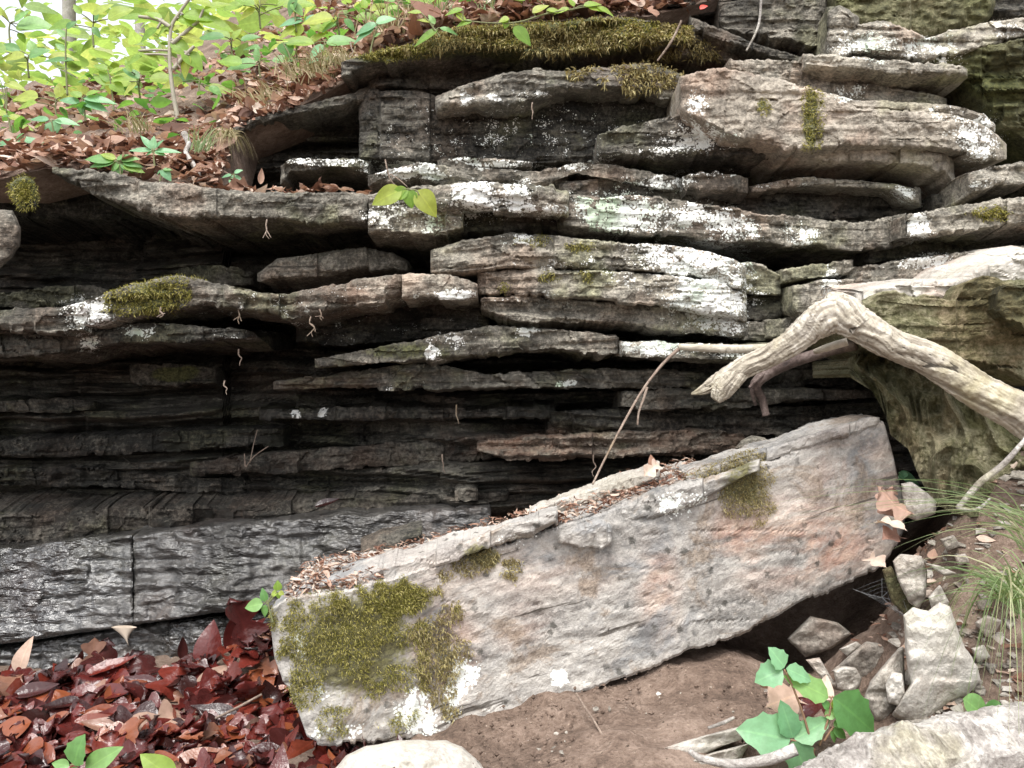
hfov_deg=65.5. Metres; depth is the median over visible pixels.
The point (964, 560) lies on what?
stone
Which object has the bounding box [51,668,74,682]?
fallen leaf
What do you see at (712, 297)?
rock ledge
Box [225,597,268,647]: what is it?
fallen leaf
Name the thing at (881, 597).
spider web
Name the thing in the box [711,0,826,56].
rock ledge
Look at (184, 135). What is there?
exposed root
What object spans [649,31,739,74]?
rock ledge
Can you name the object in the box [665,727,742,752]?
driftwood piece
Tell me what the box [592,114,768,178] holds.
rock ledge
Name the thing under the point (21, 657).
fallen leaf
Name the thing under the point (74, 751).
seedling
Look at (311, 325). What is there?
hanging rootlet
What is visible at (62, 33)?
sapling
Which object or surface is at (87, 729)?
fallen leaf
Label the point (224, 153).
leaf litter
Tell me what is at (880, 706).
stone
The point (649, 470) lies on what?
fallen leaf
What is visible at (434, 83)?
rock ledge
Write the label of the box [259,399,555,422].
rock ledge
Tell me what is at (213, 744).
fallen leaf
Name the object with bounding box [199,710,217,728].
fallen leaf
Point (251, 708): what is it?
fallen leaf
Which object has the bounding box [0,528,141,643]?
rock ledge
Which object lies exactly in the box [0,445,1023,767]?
ground
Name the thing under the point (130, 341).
rock ledge
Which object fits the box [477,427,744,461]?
rock ledge
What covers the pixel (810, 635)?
stone
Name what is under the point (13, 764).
fallen leaf
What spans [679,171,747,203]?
rock ledge
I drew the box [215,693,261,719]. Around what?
fallen twig
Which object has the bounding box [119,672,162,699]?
fallen leaf
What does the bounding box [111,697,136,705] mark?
fallen leaf
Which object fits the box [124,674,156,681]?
fallen leaf
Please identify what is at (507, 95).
rock ledge
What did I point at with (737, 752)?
stone
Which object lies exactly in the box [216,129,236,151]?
fallen leaf
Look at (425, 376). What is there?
rock ledge
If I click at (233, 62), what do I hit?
seedling
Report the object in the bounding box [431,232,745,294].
rock ledge
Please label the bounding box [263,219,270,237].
hanging rootlet
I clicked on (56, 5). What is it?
sky
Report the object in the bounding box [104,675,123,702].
fallen leaf
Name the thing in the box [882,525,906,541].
fallen leaf
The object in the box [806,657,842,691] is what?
stone
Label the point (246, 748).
fallen leaf
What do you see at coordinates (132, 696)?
fallen leaf
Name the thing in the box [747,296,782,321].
rock block
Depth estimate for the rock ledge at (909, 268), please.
2.18 m
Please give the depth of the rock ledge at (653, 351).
2.25 m
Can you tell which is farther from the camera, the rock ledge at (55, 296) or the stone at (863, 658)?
the rock ledge at (55, 296)
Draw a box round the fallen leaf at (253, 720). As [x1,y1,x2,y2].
[245,714,259,728]
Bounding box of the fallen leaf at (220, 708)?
[190,703,236,720]
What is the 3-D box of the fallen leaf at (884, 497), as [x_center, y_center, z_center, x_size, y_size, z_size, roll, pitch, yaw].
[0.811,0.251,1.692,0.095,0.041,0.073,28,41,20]
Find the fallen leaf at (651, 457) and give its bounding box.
[648,455,658,472]
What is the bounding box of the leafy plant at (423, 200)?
[372,184,436,216]
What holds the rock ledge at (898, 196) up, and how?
on the rock ledge at (844, 207)
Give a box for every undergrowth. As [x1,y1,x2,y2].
[0,0,374,105]
[0,0,474,137]
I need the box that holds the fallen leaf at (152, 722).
[149,715,159,727]
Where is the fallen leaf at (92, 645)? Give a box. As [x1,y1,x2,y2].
[78,638,105,665]
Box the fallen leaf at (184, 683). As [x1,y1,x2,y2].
[174,675,196,695]
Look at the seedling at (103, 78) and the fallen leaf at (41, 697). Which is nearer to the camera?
the fallen leaf at (41, 697)
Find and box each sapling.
[44,21,76,95]
[118,0,234,118]
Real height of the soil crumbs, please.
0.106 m
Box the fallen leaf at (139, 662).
[126,649,160,675]
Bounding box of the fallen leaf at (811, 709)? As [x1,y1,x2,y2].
[798,697,834,718]
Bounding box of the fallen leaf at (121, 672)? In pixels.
[109,668,129,682]
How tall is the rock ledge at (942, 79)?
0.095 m
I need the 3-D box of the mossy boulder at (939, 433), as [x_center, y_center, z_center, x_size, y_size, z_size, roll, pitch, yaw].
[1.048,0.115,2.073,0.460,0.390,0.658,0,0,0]
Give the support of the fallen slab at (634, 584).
on the ground
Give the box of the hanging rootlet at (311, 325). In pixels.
[307,316,315,336]
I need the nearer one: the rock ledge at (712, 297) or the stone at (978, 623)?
the stone at (978, 623)
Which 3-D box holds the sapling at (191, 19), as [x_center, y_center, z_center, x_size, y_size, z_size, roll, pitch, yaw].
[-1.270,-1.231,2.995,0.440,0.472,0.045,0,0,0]
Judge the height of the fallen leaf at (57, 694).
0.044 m
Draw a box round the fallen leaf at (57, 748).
[54,730,95,753]
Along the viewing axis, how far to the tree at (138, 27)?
14.17 m
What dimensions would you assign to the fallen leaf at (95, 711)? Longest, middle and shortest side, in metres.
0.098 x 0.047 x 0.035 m
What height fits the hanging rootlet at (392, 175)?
0.078 m
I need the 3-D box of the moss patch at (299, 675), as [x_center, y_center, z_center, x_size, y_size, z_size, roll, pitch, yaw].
[-0.332,0.574,1.686,0.380,0.341,0.186,0,0,0]
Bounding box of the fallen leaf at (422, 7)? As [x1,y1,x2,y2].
[410,0,440,17]
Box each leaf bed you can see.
[0,618,359,767]
[269,735,402,767]
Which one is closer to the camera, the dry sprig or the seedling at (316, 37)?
the dry sprig
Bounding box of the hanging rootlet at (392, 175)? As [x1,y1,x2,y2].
[385,159,407,186]
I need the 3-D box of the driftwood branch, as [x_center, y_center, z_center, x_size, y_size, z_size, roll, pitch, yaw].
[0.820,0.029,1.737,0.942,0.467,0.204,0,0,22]
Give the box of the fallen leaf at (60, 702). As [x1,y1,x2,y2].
[38,696,78,707]
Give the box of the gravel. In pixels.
[473,470,1023,767]
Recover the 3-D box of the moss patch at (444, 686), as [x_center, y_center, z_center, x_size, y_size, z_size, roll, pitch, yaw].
[-0.158,0.562,1.714,0.158,0.346,0.043,0,0,-14]
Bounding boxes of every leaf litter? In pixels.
[0,0,708,183]
[173,175,372,194]
[207,75,341,181]
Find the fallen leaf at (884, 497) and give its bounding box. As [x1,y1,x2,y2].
[876,485,912,520]
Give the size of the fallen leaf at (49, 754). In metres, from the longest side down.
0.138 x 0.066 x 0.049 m
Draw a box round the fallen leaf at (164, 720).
[142,712,198,725]
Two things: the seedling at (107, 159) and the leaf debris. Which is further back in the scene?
the seedling at (107, 159)
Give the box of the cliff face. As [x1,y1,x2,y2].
[0,0,1023,524]
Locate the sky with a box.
[0,0,231,88]
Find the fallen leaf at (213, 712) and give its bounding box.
[208,709,225,724]
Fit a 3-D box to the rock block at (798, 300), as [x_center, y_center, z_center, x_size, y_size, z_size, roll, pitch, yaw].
[0.891,-0.238,2.452,0.196,0.137,0.554,0,0,5]
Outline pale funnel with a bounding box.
[111,625,136,644]
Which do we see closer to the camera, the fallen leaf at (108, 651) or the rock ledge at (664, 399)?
the fallen leaf at (108, 651)
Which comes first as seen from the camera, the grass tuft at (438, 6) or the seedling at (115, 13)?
the grass tuft at (438, 6)
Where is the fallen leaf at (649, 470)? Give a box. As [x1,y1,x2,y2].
[643,459,661,476]
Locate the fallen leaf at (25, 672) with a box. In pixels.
[9,668,33,685]
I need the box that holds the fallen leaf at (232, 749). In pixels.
[228,746,235,757]
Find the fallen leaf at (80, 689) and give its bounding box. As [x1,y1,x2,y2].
[69,683,96,696]
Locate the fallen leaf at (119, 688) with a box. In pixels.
[93,683,134,698]
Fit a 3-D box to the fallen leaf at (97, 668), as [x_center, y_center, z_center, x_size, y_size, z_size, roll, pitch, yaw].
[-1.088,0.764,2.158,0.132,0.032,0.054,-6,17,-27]
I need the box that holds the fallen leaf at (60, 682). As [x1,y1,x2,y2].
[44,678,64,690]
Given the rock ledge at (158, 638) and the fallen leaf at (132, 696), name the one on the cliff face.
the rock ledge at (158, 638)
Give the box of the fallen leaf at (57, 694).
[51,689,70,701]
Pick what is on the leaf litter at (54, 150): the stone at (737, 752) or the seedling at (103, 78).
the seedling at (103, 78)
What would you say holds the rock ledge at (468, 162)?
on the cliff face
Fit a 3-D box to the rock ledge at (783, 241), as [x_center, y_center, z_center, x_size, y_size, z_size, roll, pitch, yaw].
[0.675,-0.470,2.652,1.086,0.188,0.785,0,0,0]
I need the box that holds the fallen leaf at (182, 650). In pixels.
[177,636,187,658]
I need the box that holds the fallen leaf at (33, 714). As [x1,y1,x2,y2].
[21,708,51,721]
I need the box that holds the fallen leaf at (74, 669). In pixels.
[70,666,84,672]
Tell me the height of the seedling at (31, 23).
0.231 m
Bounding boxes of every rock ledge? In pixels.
[0,194,181,244]
[0,274,407,337]
[0,285,114,309]
[0,323,294,368]
[0,394,104,413]
[0,424,293,457]
[0,464,391,494]
[0,482,508,542]
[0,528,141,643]
[0,608,272,669]
[52,167,380,255]
[130,362,229,388]
[133,503,491,624]
[178,265,268,292]
[190,440,497,476]
[233,87,367,150]
[257,247,415,293]
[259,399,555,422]
[273,363,713,392]
[280,158,375,192]
[296,304,491,349]
[315,325,618,373]
[341,17,689,92]
[359,90,666,172]
[366,55,644,99]
[368,162,476,193]
[368,184,463,265]
[402,273,480,310]
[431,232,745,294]
[434,181,568,221]
[435,63,683,119]
[437,157,531,170]
[455,167,568,185]
[461,212,557,239]
[477,267,746,322]
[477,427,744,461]
[481,295,746,343]
[518,162,680,191]
[544,398,886,436]
[555,178,709,204]
[557,194,905,268]
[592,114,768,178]
[608,340,769,363]
[612,386,874,412]
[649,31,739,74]
[664,361,862,387]
[666,67,1006,186]
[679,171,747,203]
[686,16,799,60]
[708,192,916,222]
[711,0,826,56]
[723,58,946,104]
[745,177,920,209]
[793,148,954,200]
[797,54,967,97]
[810,5,858,56]
[827,0,994,37]
[828,93,994,131]
[836,246,1023,282]
[848,18,1023,63]
[851,240,1023,266]
[887,197,1023,247]
[917,193,1002,212]
[930,38,1023,165]
[936,161,1023,207]
[987,0,1023,21]
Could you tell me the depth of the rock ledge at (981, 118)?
2.26 m
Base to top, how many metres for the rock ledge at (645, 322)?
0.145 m
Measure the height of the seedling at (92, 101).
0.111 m
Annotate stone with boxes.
[693,744,748,764]
[735,435,766,448]
[788,616,850,656]
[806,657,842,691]
[831,642,883,676]
[833,666,861,690]
[839,642,860,655]
[864,646,904,720]
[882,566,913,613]
[885,672,904,705]
[892,602,980,720]
[893,554,926,608]
[901,482,936,519]
[926,563,956,575]
[928,585,948,607]
[940,535,959,550]
[954,553,968,565]
[971,645,989,662]
[975,615,1000,636]
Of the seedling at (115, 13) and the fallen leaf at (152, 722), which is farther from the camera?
the seedling at (115, 13)
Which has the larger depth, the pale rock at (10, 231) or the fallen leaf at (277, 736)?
the pale rock at (10, 231)
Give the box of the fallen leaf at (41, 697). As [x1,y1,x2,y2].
[26,690,49,701]
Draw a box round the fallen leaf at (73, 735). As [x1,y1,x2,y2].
[58,730,89,745]
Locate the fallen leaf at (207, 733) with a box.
[186,730,217,740]
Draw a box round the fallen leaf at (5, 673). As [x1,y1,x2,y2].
[0,667,21,676]
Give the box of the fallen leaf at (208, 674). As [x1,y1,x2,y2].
[184,668,221,699]
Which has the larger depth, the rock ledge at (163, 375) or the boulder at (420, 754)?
the rock ledge at (163, 375)
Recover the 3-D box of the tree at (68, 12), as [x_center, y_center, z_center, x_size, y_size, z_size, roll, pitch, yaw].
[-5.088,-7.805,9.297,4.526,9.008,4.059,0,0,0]
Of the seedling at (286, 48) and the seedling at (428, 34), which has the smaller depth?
the seedling at (428, 34)
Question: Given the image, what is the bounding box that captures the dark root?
[748,340,857,416]
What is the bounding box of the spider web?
[854,579,905,614]
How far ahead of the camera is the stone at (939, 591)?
1.56 m
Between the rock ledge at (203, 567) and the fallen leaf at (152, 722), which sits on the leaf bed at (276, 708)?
the fallen leaf at (152, 722)
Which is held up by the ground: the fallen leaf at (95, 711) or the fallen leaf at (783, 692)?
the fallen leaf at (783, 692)
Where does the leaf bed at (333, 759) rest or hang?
on the ground
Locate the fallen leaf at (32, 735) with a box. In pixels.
[21,733,57,748]
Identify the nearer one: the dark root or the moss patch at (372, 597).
the moss patch at (372, 597)
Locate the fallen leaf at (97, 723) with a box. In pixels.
[80,717,113,730]
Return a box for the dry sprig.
[244,431,268,466]
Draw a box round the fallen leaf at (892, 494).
[875,486,898,516]
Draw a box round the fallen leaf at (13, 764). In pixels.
[0,761,26,767]
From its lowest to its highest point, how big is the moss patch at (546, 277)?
0.184 m
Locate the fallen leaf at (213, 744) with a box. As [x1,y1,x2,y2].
[175,741,217,752]
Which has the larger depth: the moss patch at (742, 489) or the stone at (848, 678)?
the moss patch at (742, 489)
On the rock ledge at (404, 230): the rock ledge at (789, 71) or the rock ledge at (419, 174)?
the rock ledge at (419, 174)
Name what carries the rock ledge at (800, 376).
on the rock ledge at (664, 399)
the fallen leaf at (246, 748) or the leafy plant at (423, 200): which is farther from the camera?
the leafy plant at (423, 200)
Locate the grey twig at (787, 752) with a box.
[688,743,798,767]
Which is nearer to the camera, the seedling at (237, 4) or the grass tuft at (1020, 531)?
the grass tuft at (1020, 531)
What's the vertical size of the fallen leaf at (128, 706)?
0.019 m
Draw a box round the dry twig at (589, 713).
[575,692,602,733]
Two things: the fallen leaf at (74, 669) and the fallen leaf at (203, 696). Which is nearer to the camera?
the fallen leaf at (203, 696)
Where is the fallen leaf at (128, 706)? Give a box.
[99,703,136,714]
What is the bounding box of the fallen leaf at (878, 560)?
[862,551,886,567]
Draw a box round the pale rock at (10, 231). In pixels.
[0,210,20,267]
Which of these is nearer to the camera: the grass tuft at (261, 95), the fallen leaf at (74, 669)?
the fallen leaf at (74, 669)
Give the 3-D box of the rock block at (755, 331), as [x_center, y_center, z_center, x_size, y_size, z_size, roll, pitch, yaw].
[0.716,-0.154,2.500,0.079,0.086,0.439,0,0,5]
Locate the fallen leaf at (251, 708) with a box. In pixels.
[232,702,261,713]
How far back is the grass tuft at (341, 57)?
2.57 m
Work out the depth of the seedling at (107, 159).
2.30 m
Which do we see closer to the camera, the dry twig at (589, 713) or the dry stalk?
the dry twig at (589, 713)
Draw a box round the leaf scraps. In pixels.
[849,459,1023,709]
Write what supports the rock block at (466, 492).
on the rock ledge at (203, 567)
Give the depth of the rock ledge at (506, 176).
2.43 m
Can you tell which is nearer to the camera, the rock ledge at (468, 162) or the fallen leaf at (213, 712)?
the fallen leaf at (213, 712)
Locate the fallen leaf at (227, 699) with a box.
[213,694,237,704]
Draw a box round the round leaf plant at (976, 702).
[963,693,1000,711]
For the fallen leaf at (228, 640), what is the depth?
2.21 m
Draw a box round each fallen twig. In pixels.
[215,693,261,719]
[708,716,734,728]
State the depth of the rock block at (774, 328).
2.28 m
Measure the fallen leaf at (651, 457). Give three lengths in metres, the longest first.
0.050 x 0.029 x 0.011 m
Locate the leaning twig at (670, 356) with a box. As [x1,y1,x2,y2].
[592,347,679,484]
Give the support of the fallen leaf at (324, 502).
on the rock ledge at (203, 567)
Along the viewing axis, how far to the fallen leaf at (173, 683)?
2.11 m
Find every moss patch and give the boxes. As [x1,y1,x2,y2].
[5,172,40,212]
[100,273,206,318]
[267,575,443,741]
[328,574,462,628]
[349,16,691,63]
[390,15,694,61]
[408,567,473,723]
[450,548,524,585]
[482,22,722,100]
[497,233,594,295]
[681,447,778,527]
[757,85,827,153]
[963,204,1014,222]
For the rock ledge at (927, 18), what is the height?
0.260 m
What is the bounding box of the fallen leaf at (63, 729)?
[52,713,79,737]
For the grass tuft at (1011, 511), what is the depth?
1.49 m
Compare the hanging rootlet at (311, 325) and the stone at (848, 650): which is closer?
the stone at (848, 650)
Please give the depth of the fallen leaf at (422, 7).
2.51 m
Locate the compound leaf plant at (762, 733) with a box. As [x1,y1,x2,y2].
[736,647,873,767]
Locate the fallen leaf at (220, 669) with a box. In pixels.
[197,665,226,681]
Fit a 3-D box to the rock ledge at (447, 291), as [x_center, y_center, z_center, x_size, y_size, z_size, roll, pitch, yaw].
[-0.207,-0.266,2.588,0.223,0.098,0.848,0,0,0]
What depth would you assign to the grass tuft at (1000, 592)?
1.36 m
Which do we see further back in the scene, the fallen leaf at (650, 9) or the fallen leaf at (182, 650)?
the fallen leaf at (650, 9)
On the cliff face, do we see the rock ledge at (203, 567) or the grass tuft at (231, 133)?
the rock ledge at (203, 567)
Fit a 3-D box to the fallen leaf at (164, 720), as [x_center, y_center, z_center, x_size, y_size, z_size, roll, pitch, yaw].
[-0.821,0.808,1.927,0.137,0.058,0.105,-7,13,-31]
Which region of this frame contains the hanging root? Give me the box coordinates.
[745,0,761,50]
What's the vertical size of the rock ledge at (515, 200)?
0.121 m
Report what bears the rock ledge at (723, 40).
on the cliff face
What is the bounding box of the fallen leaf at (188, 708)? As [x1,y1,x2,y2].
[184,694,221,713]
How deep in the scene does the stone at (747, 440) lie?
2.27 m
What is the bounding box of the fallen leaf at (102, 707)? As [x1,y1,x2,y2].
[80,704,113,713]
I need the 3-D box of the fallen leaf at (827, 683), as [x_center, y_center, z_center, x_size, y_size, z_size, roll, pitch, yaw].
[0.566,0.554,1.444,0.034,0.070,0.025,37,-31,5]
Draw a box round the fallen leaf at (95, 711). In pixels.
[82,710,100,715]
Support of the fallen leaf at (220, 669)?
on the leaf bed at (276, 708)
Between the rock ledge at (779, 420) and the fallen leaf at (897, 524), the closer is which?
the fallen leaf at (897, 524)
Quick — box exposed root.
[181,131,201,182]
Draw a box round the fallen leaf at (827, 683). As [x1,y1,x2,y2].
[822,674,833,699]
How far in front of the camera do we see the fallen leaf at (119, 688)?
2.05 m
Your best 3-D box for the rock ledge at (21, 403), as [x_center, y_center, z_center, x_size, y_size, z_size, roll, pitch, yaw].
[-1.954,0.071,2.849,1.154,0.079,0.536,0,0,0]
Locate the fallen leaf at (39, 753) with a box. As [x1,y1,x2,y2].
[24,749,48,767]
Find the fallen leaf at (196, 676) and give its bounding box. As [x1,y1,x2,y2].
[186,668,201,678]
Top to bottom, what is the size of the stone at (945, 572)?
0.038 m
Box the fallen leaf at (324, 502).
[315,498,338,506]
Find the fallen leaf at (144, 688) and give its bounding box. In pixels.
[113,681,148,701]
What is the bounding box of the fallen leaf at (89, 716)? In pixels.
[74,713,109,725]
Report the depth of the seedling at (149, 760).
1.43 m
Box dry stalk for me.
[657,20,681,60]
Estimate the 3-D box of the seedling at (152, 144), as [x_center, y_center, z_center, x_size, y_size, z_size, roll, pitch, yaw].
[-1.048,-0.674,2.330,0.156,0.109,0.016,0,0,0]
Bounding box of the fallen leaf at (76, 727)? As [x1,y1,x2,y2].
[54,724,84,739]
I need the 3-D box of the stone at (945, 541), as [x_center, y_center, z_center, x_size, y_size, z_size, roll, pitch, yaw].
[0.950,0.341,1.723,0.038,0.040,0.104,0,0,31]
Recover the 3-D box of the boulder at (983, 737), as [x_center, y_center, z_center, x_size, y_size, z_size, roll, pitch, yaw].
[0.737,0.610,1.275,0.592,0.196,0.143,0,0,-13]
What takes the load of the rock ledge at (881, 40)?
on the rock ledge at (942, 79)
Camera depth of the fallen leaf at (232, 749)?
1.74 m
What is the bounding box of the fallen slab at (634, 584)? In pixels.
[270,413,904,746]
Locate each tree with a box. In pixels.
[61,0,75,76]
[135,20,145,48]
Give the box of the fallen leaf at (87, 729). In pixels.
[85,716,110,732]
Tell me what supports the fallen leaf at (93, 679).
on the leaf bed at (276, 708)
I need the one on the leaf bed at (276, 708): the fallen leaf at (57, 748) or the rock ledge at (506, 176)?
the fallen leaf at (57, 748)
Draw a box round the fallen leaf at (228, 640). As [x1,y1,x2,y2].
[223,620,238,653]
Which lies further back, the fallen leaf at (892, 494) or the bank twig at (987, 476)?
the fallen leaf at (892, 494)
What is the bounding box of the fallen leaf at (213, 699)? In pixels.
[197,693,219,703]
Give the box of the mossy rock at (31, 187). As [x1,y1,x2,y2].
[10,176,38,208]
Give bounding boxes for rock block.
[455,484,477,501]
[721,321,765,344]
[741,262,780,296]
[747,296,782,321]
[761,317,794,341]
[776,260,852,287]
[778,279,854,319]
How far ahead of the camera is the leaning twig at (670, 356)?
1.97 m
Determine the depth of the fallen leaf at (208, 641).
2.24 m
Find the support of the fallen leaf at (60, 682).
on the leaf bed at (276, 708)
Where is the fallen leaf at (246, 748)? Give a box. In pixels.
[242,741,266,751]
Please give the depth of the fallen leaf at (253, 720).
1.88 m
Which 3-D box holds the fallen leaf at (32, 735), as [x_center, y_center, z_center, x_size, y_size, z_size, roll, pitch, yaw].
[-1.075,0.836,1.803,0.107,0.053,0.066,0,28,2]
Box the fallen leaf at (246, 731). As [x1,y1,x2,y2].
[237,728,266,744]
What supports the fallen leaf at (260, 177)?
on the rock ledge at (298, 223)
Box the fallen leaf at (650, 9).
[643,6,658,16]
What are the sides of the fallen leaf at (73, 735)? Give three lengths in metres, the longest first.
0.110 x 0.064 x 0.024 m
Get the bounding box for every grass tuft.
[92,105,152,136]
[187,123,221,152]
[202,127,256,157]
[220,74,291,107]
[256,46,337,85]
[302,44,369,68]
[343,0,435,41]
[418,0,454,23]
[475,0,503,20]
[770,479,1023,521]
[874,547,1023,659]
[887,482,1023,551]
[904,564,1023,730]
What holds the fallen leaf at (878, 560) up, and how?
on the stone at (904, 563)
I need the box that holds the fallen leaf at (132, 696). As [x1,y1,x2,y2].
[119,679,157,698]
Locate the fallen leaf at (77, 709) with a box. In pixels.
[64,700,85,721]
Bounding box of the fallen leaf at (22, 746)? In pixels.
[8,736,30,750]
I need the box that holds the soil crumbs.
[462,660,833,767]
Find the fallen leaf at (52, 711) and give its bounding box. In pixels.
[49,703,71,715]
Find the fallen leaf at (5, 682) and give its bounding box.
[0,674,23,696]
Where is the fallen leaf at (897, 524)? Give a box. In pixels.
[874,516,905,529]
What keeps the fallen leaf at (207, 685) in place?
on the leaf bed at (276, 708)
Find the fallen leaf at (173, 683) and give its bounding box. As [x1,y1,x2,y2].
[147,673,182,695]
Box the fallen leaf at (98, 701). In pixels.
[68,697,104,712]
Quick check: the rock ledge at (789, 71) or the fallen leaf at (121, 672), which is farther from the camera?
the rock ledge at (789, 71)
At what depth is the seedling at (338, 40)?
2.72 m
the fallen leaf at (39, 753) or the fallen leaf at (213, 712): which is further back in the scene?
the fallen leaf at (213, 712)
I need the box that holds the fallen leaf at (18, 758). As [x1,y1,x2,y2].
[0,751,24,767]
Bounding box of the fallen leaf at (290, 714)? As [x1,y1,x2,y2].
[286,707,297,720]
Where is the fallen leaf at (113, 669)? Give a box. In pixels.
[85,659,120,677]
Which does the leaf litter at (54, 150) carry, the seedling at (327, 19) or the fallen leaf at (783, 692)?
the seedling at (327, 19)
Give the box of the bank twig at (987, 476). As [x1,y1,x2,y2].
[956,438,1023,511]
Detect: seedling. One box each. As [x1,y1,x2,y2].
[0,7,50,43]
[0,40,79,77]
[0,75,34,132]
[0,133,43,145]
[14,83,83,114]
[31,116,79,132]
[48,4,133,46]
[52,734,122,767]
[60,90,116,121]
[85,153,144,174]
[93,64,129,110]
[100,60,168,97]
[129,136,180,171]
[140,753,175,767]
[157,168,170,180]
[161,73,230,95]
[200,29,260,70]
[218,47,292,77]
[222,0,315,28]
[222,169,242,182]
[245,580,283,622]
[270,39,338,63]
[276,33,327,62]
[279,0,327,39]
[284,35,355,61]
[301,11,378,34]
[354,15,395,52]
[360,0,400,22]
[385,0,442,17]
[408,10,456,45]
[898,470,919,486]
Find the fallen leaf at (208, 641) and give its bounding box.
[193,620,221,658]
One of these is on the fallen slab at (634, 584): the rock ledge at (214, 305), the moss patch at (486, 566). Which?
the moss patch at (486, 566)
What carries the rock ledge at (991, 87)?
on the cliff face
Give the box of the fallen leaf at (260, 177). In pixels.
[258,168,263,183]
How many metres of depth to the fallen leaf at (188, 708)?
2.00 m
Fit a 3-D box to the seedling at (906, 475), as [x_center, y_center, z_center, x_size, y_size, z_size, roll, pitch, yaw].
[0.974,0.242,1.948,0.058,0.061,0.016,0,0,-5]
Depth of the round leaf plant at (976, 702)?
1.40 m
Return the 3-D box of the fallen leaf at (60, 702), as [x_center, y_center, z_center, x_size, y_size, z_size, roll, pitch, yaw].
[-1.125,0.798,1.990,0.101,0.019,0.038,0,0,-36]
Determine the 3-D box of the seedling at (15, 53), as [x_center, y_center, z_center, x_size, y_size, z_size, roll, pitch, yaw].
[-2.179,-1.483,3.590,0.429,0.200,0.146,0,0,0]
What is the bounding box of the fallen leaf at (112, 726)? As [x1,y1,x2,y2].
[94,721,141,739]
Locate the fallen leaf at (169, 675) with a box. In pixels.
[145,659,190,702]
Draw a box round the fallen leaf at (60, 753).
[55,747,65,759]
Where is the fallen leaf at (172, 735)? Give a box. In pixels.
[155,728,176,749]
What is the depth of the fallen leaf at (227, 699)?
2.02 m
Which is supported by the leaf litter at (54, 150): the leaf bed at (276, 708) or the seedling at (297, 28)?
the seedling at (297, 28)
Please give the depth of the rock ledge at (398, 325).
2.44 m
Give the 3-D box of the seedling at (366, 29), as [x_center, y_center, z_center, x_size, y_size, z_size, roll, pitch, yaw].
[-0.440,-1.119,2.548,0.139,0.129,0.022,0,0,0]
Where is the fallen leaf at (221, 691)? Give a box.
[213,673,226,693]
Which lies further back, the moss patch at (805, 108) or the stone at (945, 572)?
the moss patch at (805, 108)
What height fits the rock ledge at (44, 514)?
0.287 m
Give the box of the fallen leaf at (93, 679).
[70,672,104,686]
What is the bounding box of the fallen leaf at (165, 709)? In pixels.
[133,699,184,729]
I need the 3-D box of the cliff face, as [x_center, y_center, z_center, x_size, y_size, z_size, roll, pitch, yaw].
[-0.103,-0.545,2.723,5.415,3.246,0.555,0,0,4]
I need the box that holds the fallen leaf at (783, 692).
[766,683,807,713]
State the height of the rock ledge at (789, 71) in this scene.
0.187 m
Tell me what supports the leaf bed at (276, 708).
on the ground
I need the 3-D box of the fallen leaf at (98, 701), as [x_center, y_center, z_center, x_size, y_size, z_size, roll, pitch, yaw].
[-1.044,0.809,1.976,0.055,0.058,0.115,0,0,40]
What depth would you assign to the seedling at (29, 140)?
2.55 m
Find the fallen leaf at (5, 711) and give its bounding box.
[2,704,33,713]
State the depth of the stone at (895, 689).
1.43 m
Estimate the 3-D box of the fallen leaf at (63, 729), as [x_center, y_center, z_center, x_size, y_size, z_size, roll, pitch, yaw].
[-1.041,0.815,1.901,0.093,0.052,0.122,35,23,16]
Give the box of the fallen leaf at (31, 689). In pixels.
[15,681,58,697]
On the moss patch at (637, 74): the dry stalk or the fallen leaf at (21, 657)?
the dry stalk
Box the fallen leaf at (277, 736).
[268,721,302,745]
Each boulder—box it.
[336,740,482,767]
[794,701,1023,767]
[806,245,1023,386]
[812,353,1023,516]
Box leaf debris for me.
[284,456,695,599]
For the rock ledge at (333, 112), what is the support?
on the cliff face
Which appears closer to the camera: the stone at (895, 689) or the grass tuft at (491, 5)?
the stone at (895, 689)
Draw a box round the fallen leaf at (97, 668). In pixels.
[86,655,135,675]
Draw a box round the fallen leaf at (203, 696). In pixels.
[197,688,216,703]
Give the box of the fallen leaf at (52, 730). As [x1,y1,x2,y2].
[43,714,68,735]
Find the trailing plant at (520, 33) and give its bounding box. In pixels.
[445,0,613,45]
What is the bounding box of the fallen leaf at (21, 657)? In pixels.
[11,636,33,670]
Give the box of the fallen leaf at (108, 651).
[80,637,117,664]
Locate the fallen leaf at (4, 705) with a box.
[0,699,10,708]
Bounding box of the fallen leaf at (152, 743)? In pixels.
[136,736,160,753]
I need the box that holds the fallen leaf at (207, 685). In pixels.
[194,675,232,695]
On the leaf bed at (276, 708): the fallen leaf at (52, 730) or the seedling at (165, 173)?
the fallen leaf at (52, 730)
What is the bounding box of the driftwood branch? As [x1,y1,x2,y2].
[678,291,1023,439]
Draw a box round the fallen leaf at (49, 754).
[21,742,54,763]

